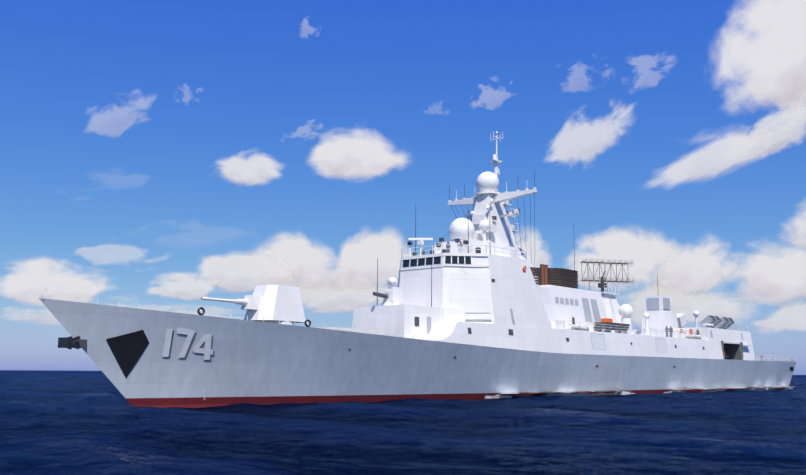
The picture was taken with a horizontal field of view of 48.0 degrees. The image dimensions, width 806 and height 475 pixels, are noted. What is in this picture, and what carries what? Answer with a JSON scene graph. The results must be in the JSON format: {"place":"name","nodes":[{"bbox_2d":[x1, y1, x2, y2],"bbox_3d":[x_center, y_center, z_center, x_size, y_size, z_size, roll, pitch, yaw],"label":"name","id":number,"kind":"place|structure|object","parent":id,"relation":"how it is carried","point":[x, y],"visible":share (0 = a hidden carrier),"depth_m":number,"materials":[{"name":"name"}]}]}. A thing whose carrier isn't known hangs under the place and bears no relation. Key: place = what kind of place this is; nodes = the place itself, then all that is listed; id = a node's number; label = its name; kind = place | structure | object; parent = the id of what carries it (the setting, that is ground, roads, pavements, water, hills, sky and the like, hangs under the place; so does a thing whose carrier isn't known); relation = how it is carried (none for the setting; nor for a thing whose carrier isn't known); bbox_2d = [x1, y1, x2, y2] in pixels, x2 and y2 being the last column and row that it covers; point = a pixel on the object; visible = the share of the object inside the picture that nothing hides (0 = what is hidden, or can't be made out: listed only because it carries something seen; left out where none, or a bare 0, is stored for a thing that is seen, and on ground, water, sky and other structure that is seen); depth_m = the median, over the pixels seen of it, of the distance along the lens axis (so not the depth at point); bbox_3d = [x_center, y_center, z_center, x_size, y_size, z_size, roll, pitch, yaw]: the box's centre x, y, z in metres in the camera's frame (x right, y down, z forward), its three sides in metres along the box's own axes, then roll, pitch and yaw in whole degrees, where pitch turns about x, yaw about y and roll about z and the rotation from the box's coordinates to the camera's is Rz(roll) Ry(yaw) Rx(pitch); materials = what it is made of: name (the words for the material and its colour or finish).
{"place":"outdoors","nodes":[
{"label":"outdoors","id":0,"kind":"place"},
{"bbox_2d":[0,254,113,306],"bbox_3d":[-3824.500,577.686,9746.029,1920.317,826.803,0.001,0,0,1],"label":"cloud","id":1,"kind":"structure","parent":0,"point":[29,281],"depth_m":9746.14,"materials":[{"name":"white"}]},
{"bbox_2d":[0,296,157,325],"bbox_3d":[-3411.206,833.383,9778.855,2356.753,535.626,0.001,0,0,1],"label":"cloud","id":2,"kind":"structure","parent":0,"point":[46,317],"depth_m":9787.53,"materials":[{"name":"white"}]},
{"bbox_2d":[84,168,149,198],"bbox_3d":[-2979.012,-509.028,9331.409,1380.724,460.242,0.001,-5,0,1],"label":"cloud","id":3,"kind":"structure","parent":0,"point":[122,183],"depth_m":9330.12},
{"bbox_2d":[68,244,169,271],"bbox_3d":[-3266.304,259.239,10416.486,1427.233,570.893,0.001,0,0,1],"label":"cloud","id":4,"kind":"structure","parent":0,"point":[101,254],"depth_m":10418.07,"materials":[{"name":"white"}]},
{"bbox_2d":[86,88,156,137],"bbox_3d":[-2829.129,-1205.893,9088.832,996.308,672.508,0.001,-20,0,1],"label":"cloud","id":5,"kind":"structure","parent":0,"point":[114,125],"depth_m":9089.51,"materials":[{"name":"white"}]},
{"bbox_2d":[144,271,223,306],"bbox_3d":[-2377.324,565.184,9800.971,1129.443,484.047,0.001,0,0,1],"label":"cloud","id":6,"kind":"structure","parent":0,"point":[185,286],"depth_m":9800.99,"materials":[{"name":"white"}]},
{"bbox_2d":[174,85,201,104],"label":"cloud","id":7,"kind":"structure","parent":0,"point":[188,94],"depth_m":9117.57,"materials":[{"name":"white"}]},
{"bbox_2d":[131,220,256,247],"bbox_3d":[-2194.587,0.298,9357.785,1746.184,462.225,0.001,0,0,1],"label":"cloud","id":8,"kind":"structure","parent":0,"point":[194,233],"depth_m":9356.69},
{"bbox_2d":[146,303,245,318],"bbox_3d":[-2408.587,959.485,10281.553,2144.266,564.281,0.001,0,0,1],"label":"cloud","id":9,"kind":"structure","parent":0,"point":[214,309],"depth_m":10280.30,"materials":[{"name":"white"}]},
{"bbox_2d":[191,250,291,300],"bbox_3d":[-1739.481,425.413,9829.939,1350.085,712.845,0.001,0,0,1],"label":"cloud","id":10,"kind":"structure","parent":0,"point":[236,272],"depth_m":9829.82,"materials":[{"name":"white"}]},
{"bbox_2d":[211,150,286,186],"bbox_3d":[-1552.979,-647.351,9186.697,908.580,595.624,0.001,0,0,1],"label":"cloud","id":11,"kind":"structure","parent":0,"point":[255,169],"depth_m":9186.63,"materials":[{"name":"white"}]},
{"bbox_2d":[245,231,342,289],"bbox_3d":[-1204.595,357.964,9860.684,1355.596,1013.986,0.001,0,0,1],"label":"cloud","id":12,"kind":"structure","parent":0,"point":[309,263],"depth_m":9858.81,"materials":[{"name":"white"}]},
{"bbox_2d":[283,120,327,140],"bbox_3d":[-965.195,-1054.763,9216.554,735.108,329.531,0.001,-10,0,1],"label":"cloud","id":13,"kind":"structure","parent":0,"point":[306,131],"depth_m":9216.87,"materials":[{"name":"white"}]},
{"bbox_2d":[301,17,319,37],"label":"cloud","id":14,"kind":"structure","parent":0,"point":[309,28],"depth_m":9016.72,"materials":[{"name":"white"}]},
{"bbox_2d":[297,270,396,314],"bbox_3d":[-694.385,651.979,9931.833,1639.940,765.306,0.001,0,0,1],"label":"cloud","id":15,"kind":"structure","parent":0,"point":[324,299],"depth_m":9932.45,"materials":[{"name":"white"}]},
{"bbox_2d":[305,123,414,182],"bbox_3d":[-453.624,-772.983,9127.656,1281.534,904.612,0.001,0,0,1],"label":"cloud","id":16,"kind":"structure","parent":0,"point":[357,153],"depth_m":9128.12,"materials":[{"name":"white"}]},
{"bbox_2d":[312,225,411,291],"bbox_3d":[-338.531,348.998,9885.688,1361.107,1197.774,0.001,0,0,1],"label":"cloud","id":17,"kind":"structure","parent":0,"point":[361,254],"depth_m":9886.19,"materials":[{"name":"white"}]},
{"bbox_2d":[0,370,805,474],"bbox_3d":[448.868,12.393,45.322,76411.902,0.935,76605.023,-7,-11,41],"label":"sea","id":18,"kind":"structure","parent":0,"point":[63,422],"depth_m":42.90,"materials":[{"name":"liquid"}]},
{"bbox_2d":[39,131,795,407],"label":"destroyer","id":19,"kind":"object","parent":18,"relation":"on","point":[479,307],"visible":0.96,"depth_m":104.65,"materials":[{"name":"grey metal"}]},
{"bbox_2d":[0,0,805,374],"label":"sky","id":20,"kind":"structure","parent":0,"point":[381,65],"materials":[{"name":"blue"}]},
{"bbox_2d":[470,78,512,109],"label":"cloud","id":21,"kind":"structure","parent":0,"point":[491,95],"depth_m":9344.22,"materials":[{"name":"white"}]},
{"bbox_2d":[514,223,552,267],"bbox_3d":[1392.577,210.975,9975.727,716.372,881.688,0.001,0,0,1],"label":"cloud","id":22,"kind":"structure","parent":0,"point":[531,243],"depth_m":9974.75,"materials":[{"name":"white"}]},
{"bbox_2d":[561,54,613,92],"bbox_3d":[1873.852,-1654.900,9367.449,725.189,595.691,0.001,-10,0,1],"label":"cloud","id":23,"kind":"structure","parent":0,"point":[579,77],"depth_m":9368.60,"materials":[{"name":"white"}]},
{"bbox_2d":[545,103,635,168],"bbox_3d":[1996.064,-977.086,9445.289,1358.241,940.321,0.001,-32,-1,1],"label":"cloud","id":24,"kind":"structure","parent":0,"point":[583,141],"depth_m":9446.66,"materials":[{"name":"white"}]},
{"bbox_2d":[562,222,683,292],"bbox_3d":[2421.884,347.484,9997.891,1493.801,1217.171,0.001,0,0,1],"label":"cloud","id":25,"kind":"structure","parent":0,"point":[645,253],"depth_m":9997.84,"materials":[{"name":"white"}]},
{"bbox_2d":[622,53,674,91],"bbox_3d":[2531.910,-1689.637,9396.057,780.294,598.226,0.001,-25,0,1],"label":"cloud","id":26,"kind":"structure","parent":0,"point":[650,70],"depth_m":9395.92,"materials":[{"name":"white"}]},
{"bbox_2d":[591,284,780,326],"bbox_3d":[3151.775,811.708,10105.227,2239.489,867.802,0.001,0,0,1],"label":"cloud","id":27,"kind":"structure","parent":0,"point":[705,304],"depth_m":10103.42,"materials":[{"name":"white"}]},
{"bbox_2d":[635,230,745,295],"bbox_3d":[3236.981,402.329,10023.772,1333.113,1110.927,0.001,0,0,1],"label":"cloud","id":28,"kind":"structure","parent":0,"point":[704,268],"depth_m":10023.49,"materials":[{"name":"white"}]},
{"bbox_2d":[643,113,805,188],"bbox_3d":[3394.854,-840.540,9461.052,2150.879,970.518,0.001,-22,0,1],"label":"cloud","id":29,"kind":"structure","parent":0,"point":[718,155],"depth_m":9461.80,"materials":[{"name":"white"}]},
{"bbox_2d":[702,237,805,308],"bbox_3d":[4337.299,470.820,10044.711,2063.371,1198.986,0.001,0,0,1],"label":"cloud","id":30,"kind":"structure","parent":0,"point":[774,276],"depth_m":10048.57,"materials":[{"name":"white"}]},
{"bbox_2d":[703,0,805,139],"bbox_3d":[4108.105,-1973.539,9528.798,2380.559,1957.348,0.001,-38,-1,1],"label":"cloud","id":31,"kind":"structure","parent":0,"point":[762,55],"depth_m":9533.93,"materials":[{"name":"white"}]},
{"bbox_2d":[719,106,805,164],"bbox_3d":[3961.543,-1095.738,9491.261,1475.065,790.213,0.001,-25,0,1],"label":"cloud","id":32,"kind":"structure","parent":0,"point":[778,146],"depth_m":9490.75,"materials":[{"name":"white"}]},
{"bbox_2d":[749,301,805,335],"bbox_3d":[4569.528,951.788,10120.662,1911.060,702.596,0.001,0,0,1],"label":"cloud","id":33,"kind":"structure","parent":0,"point":[793,317],"depth_m":10125.45,"materials":[{"name":"white"}]},
{"bbox_2d":[776,88,805,110],"bbox_3d":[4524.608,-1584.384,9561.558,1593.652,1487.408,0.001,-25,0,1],"label":"cloud","id":34,"kind":"structure","parent":0,"point":[801,102],"depth_m":9567.28,"materials":[{"name":"white"}]},
{"bbox_2d":[779,195,805,248],"bbox_3d":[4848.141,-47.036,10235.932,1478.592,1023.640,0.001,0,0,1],"label":"cloud","id":35,"kind":"structure","parent":0,"point":[796,228],"depth_m":10242.35,"materials":[{"name":"white"}]}
]}

